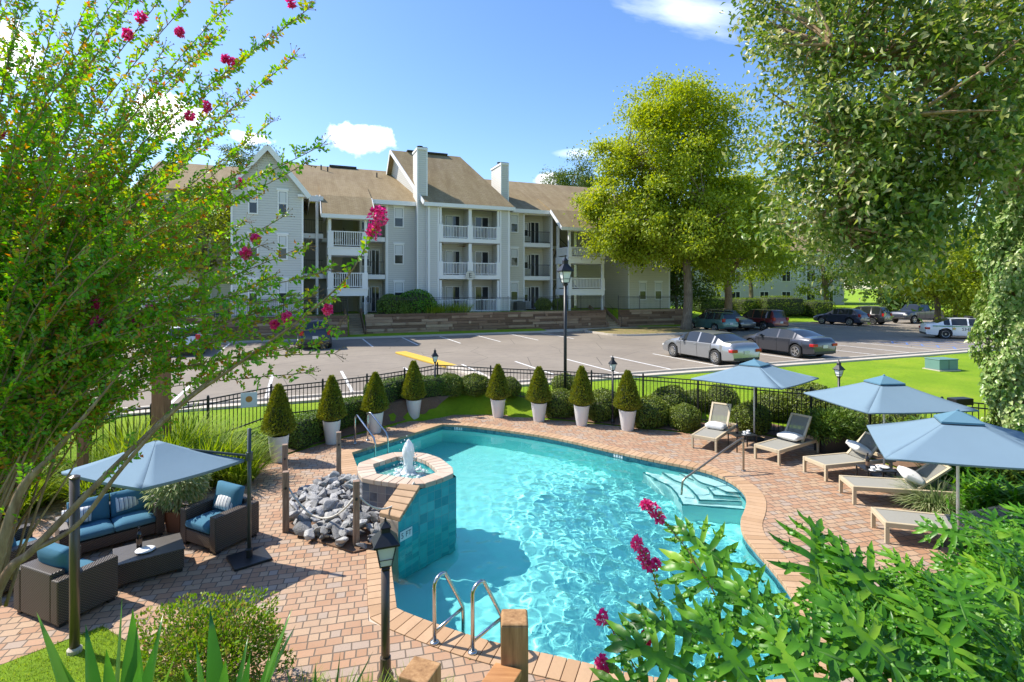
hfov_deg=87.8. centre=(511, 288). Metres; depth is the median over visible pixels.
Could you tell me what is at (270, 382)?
parking lines
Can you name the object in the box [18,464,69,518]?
grass clump
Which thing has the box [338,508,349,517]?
landscape rock
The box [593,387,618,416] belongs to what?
round shrub
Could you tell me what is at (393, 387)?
clipped hedge
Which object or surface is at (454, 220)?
balcony door
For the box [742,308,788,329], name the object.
parked suv
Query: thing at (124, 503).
throw pillow
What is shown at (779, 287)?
apartment building
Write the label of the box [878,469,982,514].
mounded grass
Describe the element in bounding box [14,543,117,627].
wicker armchair
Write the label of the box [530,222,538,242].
balcony door
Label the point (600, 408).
round shrub
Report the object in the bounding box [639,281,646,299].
window
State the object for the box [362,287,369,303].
window
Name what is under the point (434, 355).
lamp post
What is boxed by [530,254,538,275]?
balcony door
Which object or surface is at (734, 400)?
round shrub
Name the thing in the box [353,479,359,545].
rope post
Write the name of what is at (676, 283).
shade tree
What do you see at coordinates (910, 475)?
throw pillow
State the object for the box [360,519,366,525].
landscape rock
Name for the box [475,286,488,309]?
balcony door
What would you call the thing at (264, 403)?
sidewalk
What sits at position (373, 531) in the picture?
landscape rock
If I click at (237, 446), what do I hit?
grass clump
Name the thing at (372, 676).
grass clump
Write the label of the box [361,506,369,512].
landscape rock
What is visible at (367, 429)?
pool ladder
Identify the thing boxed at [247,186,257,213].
window
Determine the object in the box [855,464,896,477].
side table
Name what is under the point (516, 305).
air conditioner
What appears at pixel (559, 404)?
round shrub
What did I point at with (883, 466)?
plate
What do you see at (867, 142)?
shade tree
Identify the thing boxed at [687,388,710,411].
round shrub
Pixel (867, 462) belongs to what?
wine bottle
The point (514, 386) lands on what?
round shrub
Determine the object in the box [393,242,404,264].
window
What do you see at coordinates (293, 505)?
landscape rock
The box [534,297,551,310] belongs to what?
round shrub
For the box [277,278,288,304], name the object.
window
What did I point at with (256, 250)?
window
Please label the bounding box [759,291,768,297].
window
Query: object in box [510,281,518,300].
window
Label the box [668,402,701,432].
round shrub
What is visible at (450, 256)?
balcony door
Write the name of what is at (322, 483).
landscape rock
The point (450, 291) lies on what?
balcony door
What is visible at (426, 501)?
raised spa
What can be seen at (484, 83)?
sky
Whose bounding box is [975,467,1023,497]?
leafy plant
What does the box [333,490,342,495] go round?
landscape rock
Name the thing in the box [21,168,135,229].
background tree
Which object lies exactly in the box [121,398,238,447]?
grass clump
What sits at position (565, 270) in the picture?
lamp post
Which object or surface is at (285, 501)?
rope post
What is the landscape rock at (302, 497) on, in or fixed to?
on the landscape rock
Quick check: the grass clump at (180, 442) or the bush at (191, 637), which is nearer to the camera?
the bush at (191, 637)
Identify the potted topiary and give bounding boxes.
[259,383,296,462]
[315,375,346,444]
[361,371,390,433]
[400,360,426,418]
[485,364,510,417]
[525,366,552,421]
[568,365,595,425]
[612,369,643,430]
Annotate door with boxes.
[342,220,352,238]
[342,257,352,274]
[342,296,352,310]
[371,249,379,274]
[371,286,379,311]
[445,215,459,237]
[445,250,459,274]
[445,286,459,305]
[475,216,488,238]
[475,251,488,274]
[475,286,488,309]
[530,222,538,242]
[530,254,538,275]
[530,286,538,308]
[560,229,567,245]
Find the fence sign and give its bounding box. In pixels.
[241,392,256,407]
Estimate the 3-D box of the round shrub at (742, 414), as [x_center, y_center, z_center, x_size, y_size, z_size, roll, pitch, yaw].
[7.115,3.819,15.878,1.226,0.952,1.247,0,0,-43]
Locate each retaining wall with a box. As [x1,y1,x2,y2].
[138,315,347,342]
[365,310,605,333]
[618,309,682,326]
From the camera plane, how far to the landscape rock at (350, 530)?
8.87 m
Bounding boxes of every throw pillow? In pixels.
[62,506,90,524]
[115,496,138,512]
[214,495,231,510]
[705,421,726,429]
[777,431,803,440]
[846,440,872,455]
[897,466,924,485]
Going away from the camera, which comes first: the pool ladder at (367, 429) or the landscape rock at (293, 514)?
the landscape rock at (293, 514)
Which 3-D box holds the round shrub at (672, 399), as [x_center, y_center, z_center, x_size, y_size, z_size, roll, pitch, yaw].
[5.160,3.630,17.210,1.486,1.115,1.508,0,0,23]
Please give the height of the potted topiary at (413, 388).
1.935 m
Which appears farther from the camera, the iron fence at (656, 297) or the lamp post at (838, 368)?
the iron fence at (656, 297)
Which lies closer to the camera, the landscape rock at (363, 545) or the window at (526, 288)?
the landscape rock at (363, 545)
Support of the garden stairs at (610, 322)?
on the terrace ground at (613, 311)
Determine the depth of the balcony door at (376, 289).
45.11 m
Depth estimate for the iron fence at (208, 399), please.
15.57 m
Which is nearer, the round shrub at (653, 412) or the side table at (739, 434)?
the side table at (739, 434)
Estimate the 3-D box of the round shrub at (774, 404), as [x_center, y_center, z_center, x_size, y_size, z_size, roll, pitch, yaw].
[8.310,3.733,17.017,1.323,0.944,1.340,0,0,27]
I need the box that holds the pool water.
[354,428,790,680]
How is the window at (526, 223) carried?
in the apartment building at (452, 221)
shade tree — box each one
[564,63,799,329]
[670,260,736,314]
[679,166,808,309]
[715,0,1023,324]
[854,206,1007,320]
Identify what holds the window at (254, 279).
in the apartment building at (452, 221)
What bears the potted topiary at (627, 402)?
on the pool deck
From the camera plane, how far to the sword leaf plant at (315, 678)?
3.50 m
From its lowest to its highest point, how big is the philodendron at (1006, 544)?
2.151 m
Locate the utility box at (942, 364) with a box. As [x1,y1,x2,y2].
[923,357,960,371]
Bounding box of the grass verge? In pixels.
[125,320,817,343]
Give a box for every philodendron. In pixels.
[589,510,925,681]
[744,562,1010,681]
[873,544,1023,681]
[912,501,1023,625]
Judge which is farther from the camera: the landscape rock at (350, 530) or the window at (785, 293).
the window at (785, 293)
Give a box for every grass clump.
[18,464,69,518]
[30,444,122,500]
[63,427,153,467]
[70,407,203,460]
[94,426,219,459]
[100,417,221,457]
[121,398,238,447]
[164,412,275,475]
[166,423,266,488]
[201,433,267,471]
[204,430,290,485]
[275,662,327,681]
[317,668,370,681]
[354,666,394,681]
[382,655,453,681]
[421,303,442,313]
[433,302,455,312]
[442,299,476,312]
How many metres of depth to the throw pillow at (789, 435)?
13.49 m
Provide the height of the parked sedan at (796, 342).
1.458 m
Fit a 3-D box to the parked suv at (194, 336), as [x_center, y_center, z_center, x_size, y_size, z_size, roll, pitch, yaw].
[-18.227,2.801,30.164,2.139,1.588,4.850,0,0,-22]
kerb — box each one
[109,317,982,411]
[395,351,455,367]
[584,326,704,335]
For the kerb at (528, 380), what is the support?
on the parking lot
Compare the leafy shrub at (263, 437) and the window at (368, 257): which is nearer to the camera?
the leafy shrub at (263, 437)
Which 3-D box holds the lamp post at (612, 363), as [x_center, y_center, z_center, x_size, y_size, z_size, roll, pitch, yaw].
[3.141,3.216,16.600,0.214,2.245,0.214,0,0,-17]
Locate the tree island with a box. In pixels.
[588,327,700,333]
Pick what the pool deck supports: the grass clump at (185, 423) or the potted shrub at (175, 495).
the potted shrub at (175, 495)
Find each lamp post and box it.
[371,517,399,681]
[431,350,438,379]
[557,255,573,388]
[608,355,616,424]
[833,360,844,411]
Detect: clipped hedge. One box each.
[288,410,324,449]
[340,395,366,429]
[363,375,422,402]
[422,374,462,398]
[692,296,733,311]
[732,297,760,314]
[754,295,805,315]
[801,300,835,316]
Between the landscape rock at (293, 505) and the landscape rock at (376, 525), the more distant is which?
the landscape rock at (293, 505)
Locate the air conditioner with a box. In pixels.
[513,301,525,310]
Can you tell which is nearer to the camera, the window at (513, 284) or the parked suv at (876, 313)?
the window at (513, 284)
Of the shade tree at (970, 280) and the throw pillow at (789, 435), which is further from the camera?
the shade tree at (970, 280)
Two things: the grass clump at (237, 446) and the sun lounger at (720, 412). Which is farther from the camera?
the sun lounger at (720, 412)
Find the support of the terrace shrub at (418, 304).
on the terrace ground at (613, 311)
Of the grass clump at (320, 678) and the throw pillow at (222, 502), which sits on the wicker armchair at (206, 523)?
the throw pillow at (222, 502)
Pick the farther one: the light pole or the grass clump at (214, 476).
the grass clump at (214, 476)
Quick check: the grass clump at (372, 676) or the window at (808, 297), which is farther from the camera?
the window at (808, 297)
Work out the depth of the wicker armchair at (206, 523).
8.81 m
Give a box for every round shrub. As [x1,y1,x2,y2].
[440,372,462,396]
[461,373,489,396]
[506,376,521,397]
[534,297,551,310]
[545,387,574,417]
[551,373,573,389]
[552,297,567,309]
[588,393,617,421]
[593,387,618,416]
[635,394,670,429]
[650,384,693,417]
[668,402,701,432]
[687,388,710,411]
[706,384,739,409]
[729,400,772,434]
[750,391,790,421]
[781,382,829,423]
[821,402,856,423]
[842,412,882,437]
[876,414,924,423]
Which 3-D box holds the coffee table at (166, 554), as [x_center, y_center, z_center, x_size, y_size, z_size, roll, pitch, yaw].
[-5.440,4.074,7.980,0.860,0.352,0.640,0,0,-38]
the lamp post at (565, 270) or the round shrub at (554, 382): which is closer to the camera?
the lamp post at (565, 270)
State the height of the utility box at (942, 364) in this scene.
0.645 m
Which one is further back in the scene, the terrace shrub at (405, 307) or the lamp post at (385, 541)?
the terrace shrub at (405, 307)
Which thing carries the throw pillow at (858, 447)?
on the sun lounger at (848, 458)
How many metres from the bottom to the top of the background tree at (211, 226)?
11.920 m
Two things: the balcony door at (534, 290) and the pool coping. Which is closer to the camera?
the pool coping
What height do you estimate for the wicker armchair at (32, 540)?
0.889 m
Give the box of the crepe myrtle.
[0,0,388,606]
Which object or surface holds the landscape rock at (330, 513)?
on the landscape rock
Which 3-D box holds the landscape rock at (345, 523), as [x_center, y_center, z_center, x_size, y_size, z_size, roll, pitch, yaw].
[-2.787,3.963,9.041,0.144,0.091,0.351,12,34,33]
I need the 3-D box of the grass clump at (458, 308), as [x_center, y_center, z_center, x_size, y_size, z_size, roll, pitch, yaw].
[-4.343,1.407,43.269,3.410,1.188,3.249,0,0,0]
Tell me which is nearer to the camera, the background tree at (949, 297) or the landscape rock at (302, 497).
the landscape rock at (302, 497)
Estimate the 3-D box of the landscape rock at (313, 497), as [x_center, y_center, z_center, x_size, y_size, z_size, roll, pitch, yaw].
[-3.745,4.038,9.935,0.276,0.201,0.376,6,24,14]
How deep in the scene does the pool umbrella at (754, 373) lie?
14.46 m
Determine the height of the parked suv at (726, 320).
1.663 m
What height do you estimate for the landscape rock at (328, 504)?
0.176 m
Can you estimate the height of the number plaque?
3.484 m
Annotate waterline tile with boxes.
[353,426,790,599]
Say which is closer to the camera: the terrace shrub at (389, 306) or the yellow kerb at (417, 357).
the yellow kerb at (417, 357)
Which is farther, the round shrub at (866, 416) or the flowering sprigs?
the round shrub at (866, 416)
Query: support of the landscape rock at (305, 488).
on the landscape rock
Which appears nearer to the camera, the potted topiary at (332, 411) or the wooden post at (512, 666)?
the wooden post at (512, 666)
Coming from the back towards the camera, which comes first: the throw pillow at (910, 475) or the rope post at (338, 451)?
the rope post at (338, 451)
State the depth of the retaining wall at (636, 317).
49.00 m
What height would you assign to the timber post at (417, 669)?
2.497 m
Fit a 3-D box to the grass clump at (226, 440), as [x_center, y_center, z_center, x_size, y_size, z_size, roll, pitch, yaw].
[-6.553,3.500,11.782,2.770,1.461,3.090,0,0,36]
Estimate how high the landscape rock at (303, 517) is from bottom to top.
0.178 m
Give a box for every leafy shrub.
[26,455,76,507]
[64,481,152,502]
[160,471,224,497]
[221,430,268,458]
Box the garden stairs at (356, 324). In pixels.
[344,307,366,334]
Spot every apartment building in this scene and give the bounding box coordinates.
[133,144,669,316]
[670,229,845,304]
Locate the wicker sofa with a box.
[55,489,164,552]
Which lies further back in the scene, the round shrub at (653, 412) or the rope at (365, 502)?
the round shrub at (653, 412)
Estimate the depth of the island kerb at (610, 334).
40.96 m
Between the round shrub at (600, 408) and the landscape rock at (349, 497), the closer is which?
the landscape rock at (349, 497)
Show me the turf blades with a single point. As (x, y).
(81, 671)
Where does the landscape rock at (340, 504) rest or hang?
on the landscape rock at (346, 503)
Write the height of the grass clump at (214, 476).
1.328 m
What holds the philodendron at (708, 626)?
on the ground at (964, 379)
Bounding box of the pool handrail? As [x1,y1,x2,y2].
[681,437,745,486]
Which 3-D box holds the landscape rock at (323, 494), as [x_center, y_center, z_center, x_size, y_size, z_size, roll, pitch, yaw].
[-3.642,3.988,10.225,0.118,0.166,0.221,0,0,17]
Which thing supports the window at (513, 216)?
in the apartment building at (452, 221)
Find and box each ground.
[0,289,1010,681]
[187,306,668,335]
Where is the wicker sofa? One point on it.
(106, 525)
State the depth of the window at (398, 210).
44.17 m
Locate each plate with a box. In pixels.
[135,545,155,553]
[875,464,889,467]
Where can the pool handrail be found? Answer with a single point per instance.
(718, 454)
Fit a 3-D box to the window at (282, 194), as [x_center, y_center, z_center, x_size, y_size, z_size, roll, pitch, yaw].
[-15.899,-5.965,36.901,0.770,1.870,0.100,0,0,-22]
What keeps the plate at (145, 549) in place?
on the coffee table at (166, 554)
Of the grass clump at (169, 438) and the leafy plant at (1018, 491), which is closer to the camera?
the leafy plant at (1018, 491)
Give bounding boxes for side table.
[727,431,757,452]
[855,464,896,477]
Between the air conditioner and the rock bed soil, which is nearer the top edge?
the air conditioner
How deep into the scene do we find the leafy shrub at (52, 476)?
10.58 m
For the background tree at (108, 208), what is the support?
on the ground at (964, 379)
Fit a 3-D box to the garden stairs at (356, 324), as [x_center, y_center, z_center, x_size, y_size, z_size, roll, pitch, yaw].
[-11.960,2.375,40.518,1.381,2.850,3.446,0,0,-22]
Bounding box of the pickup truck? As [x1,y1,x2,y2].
[890,304,943,323]
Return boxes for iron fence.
[64,362,1018,461]
[138,297,347,317]
[371,295,603,313]
[618,295,676,309]
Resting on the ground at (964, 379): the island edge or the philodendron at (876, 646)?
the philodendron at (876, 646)
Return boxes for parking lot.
[89,319,993,407]
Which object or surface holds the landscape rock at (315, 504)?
on the landscape rock at (307, 504)
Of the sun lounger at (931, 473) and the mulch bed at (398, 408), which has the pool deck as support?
the sun lounger at (931, 473)
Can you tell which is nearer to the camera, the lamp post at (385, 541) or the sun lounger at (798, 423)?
the lamp post at (385, 541)
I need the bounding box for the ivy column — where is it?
[964,180,1023,431]
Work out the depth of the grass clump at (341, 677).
5.41 m
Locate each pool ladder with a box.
[353,412,388,456]
[430,571,500,655]
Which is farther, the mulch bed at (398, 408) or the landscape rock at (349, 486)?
the mulch bed at (398, 408)
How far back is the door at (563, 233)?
54.37 m
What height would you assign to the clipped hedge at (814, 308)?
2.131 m
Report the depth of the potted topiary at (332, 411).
14.45 m
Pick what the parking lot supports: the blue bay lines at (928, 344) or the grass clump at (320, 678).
the blue bay lines at (928, 344)
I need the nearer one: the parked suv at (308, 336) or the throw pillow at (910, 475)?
the throw pillow at (910, 475)
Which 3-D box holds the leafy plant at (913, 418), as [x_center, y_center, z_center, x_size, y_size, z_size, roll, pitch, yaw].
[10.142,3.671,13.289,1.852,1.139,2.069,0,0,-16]
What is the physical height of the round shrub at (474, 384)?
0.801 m
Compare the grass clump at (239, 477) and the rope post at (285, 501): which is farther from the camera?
the grass clump at (239, 477)
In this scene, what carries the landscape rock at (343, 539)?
on the rock bed soil
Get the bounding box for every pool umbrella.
[691,358,818,441]
[804,374,978,477]
[867,409,1023,554]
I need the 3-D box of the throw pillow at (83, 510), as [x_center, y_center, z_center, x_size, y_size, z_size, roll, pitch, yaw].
[-7.073,3.700,8.650,0.378,0.241,0.163,0,-22,-33]
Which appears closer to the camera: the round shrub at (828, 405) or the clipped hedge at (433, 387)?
the round shrub at (828, 405)
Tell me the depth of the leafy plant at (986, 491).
9.35 m
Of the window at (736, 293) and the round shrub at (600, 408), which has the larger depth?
the window at (736, 293)
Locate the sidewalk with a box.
[98,327,995,418]
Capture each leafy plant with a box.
[880,414,933,422]
[915,463,996,491]
[934,466,1023,513]
[973,498,1023,560]
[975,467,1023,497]
[993,471,1023,511]
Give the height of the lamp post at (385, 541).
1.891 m
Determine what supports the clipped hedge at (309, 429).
on the mulch bed at (398, 408)
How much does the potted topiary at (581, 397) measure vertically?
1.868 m
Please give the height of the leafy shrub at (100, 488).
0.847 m
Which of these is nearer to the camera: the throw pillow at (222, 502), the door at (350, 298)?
the throw pillow at (222, 502)
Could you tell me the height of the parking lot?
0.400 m
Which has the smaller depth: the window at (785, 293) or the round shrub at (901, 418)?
the round shrub at (901, 418)
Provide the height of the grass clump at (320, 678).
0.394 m
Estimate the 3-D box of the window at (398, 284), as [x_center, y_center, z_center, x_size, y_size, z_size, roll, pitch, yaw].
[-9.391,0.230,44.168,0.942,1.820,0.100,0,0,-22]
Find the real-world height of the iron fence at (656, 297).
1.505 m
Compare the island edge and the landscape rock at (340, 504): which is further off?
the island edge
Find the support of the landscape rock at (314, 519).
on the landscape rock at (319, 511)
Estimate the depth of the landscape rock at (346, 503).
9.82 m
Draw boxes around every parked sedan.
[662,330,761,364]
[742,327,837,357]
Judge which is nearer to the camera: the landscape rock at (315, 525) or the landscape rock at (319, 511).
the landscape rock at (315, 525)
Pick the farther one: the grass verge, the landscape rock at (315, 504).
the grass verge
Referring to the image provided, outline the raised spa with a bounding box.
[357,435,455,545]
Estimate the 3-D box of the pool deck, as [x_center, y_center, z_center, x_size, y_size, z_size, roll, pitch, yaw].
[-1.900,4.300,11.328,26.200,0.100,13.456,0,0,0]
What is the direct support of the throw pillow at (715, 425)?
on the sun lounger at (720, 412)
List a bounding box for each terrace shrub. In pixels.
[376,293,403,313]
[397,300,413,313]
[401,289,438,312]
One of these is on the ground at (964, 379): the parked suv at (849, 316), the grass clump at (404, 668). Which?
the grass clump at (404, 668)
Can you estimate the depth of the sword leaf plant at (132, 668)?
3.14 m
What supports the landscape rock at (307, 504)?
on the landscape rock
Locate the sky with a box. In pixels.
[0,0,1022,288]
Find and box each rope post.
[282,444,287,471]
[282,470,288,532]
[336,431,340,475]
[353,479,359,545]
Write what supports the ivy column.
attached to the shade tree at (867, 142)
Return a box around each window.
[187,280,198,302]
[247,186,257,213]
[247,232,258,258]
[248,277,258,304]
[277,188,288,215]
[277,233,288,259]
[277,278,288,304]
[362,250,369,266]
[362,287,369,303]
[393,205,404,227]
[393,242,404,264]
[393,280,404,294]
[510,213,518,232]
[510,246,518,266]
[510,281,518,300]
[525,222,528,236]
[525,255,528,268]
[525,287,528,301]
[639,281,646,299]
[654,281,662,299]
[732,291,740,298]
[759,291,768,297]
[781,271,790,281]
[781,291,790,296]
[806,271,815,281]
[806,291,815,301]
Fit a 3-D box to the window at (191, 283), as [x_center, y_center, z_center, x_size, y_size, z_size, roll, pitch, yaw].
[-23.354,0.280,39.066,0.770,1.820,0.100,0,0,-22]
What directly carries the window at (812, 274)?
in the apartment building at (779, 287)
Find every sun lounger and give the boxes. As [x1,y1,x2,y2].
[691,402,735,452]
[754,412,819,464]
[803,431,895,480]
[839,464,955,504]
[871,505,1017,543]
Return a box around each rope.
[289,487,352,518]
[360,481,414,509]
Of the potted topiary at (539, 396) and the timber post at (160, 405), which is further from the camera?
the potted topiary at (539, 396)
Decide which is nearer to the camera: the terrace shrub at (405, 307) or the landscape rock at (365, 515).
the landscape rock at (365, 515)
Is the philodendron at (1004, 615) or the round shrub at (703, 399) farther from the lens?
the round shrub at (703, 399)
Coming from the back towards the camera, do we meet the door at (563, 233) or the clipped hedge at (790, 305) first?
the clipped hedge at (790, 305)
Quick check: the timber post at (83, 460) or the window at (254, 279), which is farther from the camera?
the window at (254, 279)
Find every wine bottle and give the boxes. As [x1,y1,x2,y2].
[136,526,141,548]
[735,421,738,433]
[865,453,869,467]
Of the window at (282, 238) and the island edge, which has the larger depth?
the window at (282, 238)
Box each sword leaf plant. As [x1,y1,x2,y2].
[37,604,175,681]
[181,610,295,681]
[286,652,372,681]
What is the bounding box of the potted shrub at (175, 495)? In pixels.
[140,473,213,533]
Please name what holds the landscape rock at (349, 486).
on the landscape rock
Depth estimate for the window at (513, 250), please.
48.36 m
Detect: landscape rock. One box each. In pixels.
[289,501,298,509]
[289,510,301,518]
[293,521,311,535]
[296,513,311,522]
[298,492,308,500]
[303,485,310,492]
[304,500,312,507]
[304,528,314,540]
[307,485,319,491]
[307,494,319,501]
[310,501,317,507]
[311,515,320,522]
[313,505,324,516]
[313,520,327,528]
[313,526,321,532]
[317,481,326,486]
[318,491,326,497]
[318,497,329,504]
[320,523,330,536]
[322,498,336,510]
[325,511,336,520]
[325,518,340,528]
[326,489,338,495]
[328,471,338,477]
[328,477,338,483]
[331,523,340,538]
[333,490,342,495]
[335,536,348,544]
[336,501,343,508]
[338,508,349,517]
[339,512,346,520]
[339,527,346,536]
[341,493,352,499]
[341,516,352,526]
[341,529,347,536]
[342,476,350,480]
[343,500,352,508]
[344,484,352,489]
[346,527,352,535]
[356,543,366,548]
[360,512,370,519]
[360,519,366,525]
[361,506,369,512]
[366,523,372,530]
[368,511,378,522]
[370,528,379,533]
[373,522,379,529]
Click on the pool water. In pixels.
(543, 532)
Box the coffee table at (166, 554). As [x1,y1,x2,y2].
[113,533,184,588]
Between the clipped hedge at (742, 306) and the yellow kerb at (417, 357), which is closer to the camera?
the yellow kerb at (417, 357)
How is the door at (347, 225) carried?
in the apartment building at (452, 221)
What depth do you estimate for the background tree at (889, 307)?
62.71 m
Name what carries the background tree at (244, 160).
on the ground at (964, 379)
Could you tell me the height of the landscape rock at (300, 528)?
0.214 m
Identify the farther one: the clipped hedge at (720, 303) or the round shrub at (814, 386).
the clipped hedge at (720, 303)
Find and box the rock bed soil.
[289,481,373,552]
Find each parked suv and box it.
[166,324,212,353]
[295,318,331,348]
[692,311,738,331]
[705,308,755,330]
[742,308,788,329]
[813,308,869,325]
[841,306,891,324]
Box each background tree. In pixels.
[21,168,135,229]
[32,182,138,280]
[57,171,141,300]
[115,180,230,313]
[214,138,289,166]
[538,147,605,187]
[705,236,808,297]
[760,190,852,248]
[786,226,877,300]
[815,200,960,303]
[860,275,942,311]
[922,247,974,316]
[944,181,999,250]
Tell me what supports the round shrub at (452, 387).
on the mulch bed at (398, 408)
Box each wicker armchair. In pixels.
[3,523,54,592]
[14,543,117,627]
[180,480,258,554]
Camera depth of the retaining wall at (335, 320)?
36.22 m
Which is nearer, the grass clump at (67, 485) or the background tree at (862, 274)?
the grass clump at (67, 485)
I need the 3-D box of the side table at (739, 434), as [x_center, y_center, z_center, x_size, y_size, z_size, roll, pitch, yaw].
[6.062,4.040,14.023,0.600,0.420,0.440,0,0,-10]
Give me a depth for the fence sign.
14.36 m
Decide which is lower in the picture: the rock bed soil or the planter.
the rock bed soil
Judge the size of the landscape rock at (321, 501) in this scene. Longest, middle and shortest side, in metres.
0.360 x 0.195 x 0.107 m
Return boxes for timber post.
[77,391,88,484]
[151,341,170,442]
[399,656,440,681]
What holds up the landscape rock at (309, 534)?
on the rock bed soil
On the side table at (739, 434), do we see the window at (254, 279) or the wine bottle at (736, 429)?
the wine bottle at (736, 429)
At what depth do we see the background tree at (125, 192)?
50.35 m
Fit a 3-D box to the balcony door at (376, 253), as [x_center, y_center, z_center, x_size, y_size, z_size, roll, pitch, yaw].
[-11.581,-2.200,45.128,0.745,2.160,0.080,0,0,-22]
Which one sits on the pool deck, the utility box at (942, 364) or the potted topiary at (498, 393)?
the potted topiary at (498, 393)
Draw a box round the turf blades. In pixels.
[0,625,276,681]
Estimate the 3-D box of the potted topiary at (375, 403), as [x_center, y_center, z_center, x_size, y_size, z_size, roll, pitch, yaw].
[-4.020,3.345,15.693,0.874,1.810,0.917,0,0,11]
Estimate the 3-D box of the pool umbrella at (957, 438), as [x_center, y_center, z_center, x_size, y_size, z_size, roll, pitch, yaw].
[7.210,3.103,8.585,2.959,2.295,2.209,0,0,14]
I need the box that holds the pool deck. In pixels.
[0,415,1020,681]
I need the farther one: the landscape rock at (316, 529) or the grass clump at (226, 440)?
the grass clump at (226, 440)
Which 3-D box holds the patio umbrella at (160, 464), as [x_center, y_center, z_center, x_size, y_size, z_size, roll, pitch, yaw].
[-5.115,3.225,8.158,2.433,2.050,1.815,0,0,22]
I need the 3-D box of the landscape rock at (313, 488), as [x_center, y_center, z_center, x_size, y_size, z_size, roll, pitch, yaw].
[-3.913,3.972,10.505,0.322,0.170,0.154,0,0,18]
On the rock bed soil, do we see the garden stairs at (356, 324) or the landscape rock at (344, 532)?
the landscape rock at (344, 532)
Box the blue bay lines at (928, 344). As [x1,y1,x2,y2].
[884,340,972,348]
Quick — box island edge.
[448,365,489,379]
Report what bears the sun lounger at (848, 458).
on the pool deck
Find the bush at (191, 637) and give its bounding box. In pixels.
[135,585,296,681]
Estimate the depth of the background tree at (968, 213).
82.70 m
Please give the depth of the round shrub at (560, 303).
47.88 m
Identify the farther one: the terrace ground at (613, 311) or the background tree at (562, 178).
the background tree at (562, 178)
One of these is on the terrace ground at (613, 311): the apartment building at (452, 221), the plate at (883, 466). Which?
the apartment building at (452, 221)
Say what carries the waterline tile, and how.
attached to the pool wall
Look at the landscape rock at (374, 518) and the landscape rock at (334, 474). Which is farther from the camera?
the landscape rock at (334, 474)
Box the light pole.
[66,474,95,655]
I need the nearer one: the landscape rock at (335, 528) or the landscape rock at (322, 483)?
the landscape rock at (335, 528)
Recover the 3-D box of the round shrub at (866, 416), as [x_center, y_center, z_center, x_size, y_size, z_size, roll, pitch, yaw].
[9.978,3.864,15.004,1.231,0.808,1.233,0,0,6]
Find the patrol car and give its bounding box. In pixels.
[919,316,1006,338]
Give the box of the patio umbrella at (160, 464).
[61,428,271,571]
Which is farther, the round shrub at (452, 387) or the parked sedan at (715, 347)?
the parked sedan at (715, 347)
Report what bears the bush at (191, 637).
on the ground at (964, 379)
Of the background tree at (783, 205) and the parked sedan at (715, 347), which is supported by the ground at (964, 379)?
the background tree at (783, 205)
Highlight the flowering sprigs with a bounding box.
[593,498,721,681]
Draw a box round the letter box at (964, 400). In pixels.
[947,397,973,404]
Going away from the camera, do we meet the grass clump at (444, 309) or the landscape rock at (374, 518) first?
the landscape rock at (374, 518)
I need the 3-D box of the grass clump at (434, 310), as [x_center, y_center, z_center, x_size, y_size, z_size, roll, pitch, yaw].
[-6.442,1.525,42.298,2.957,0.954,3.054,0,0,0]
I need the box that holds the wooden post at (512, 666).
[482,609,527,681]
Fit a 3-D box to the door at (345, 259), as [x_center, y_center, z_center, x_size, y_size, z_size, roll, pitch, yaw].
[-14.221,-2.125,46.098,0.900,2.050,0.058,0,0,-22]
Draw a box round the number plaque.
[465,270,474,310]
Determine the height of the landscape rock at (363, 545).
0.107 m
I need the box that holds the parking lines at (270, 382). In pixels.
[171,322,930,403]
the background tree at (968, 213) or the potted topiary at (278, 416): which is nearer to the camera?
the potted topiary at (278, 416)
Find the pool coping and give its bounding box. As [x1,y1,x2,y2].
[341,421,828,681]
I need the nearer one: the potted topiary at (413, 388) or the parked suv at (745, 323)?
the potted topiary at (413, 388)
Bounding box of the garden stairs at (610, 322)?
[588,305,622,327]
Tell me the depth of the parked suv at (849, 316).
51.47 m
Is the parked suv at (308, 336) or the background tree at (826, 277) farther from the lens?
the background tree at (826, 277)
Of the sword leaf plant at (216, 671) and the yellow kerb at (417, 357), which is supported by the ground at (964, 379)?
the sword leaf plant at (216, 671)
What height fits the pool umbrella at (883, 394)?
2.315 m
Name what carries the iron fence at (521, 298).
on the terrace ground at (613, 311)
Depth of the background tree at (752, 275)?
64.59 m
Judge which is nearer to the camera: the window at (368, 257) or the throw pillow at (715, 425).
the throw pillow at (715, 425)
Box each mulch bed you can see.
[257,395,452,467]
[545,411,925,470]

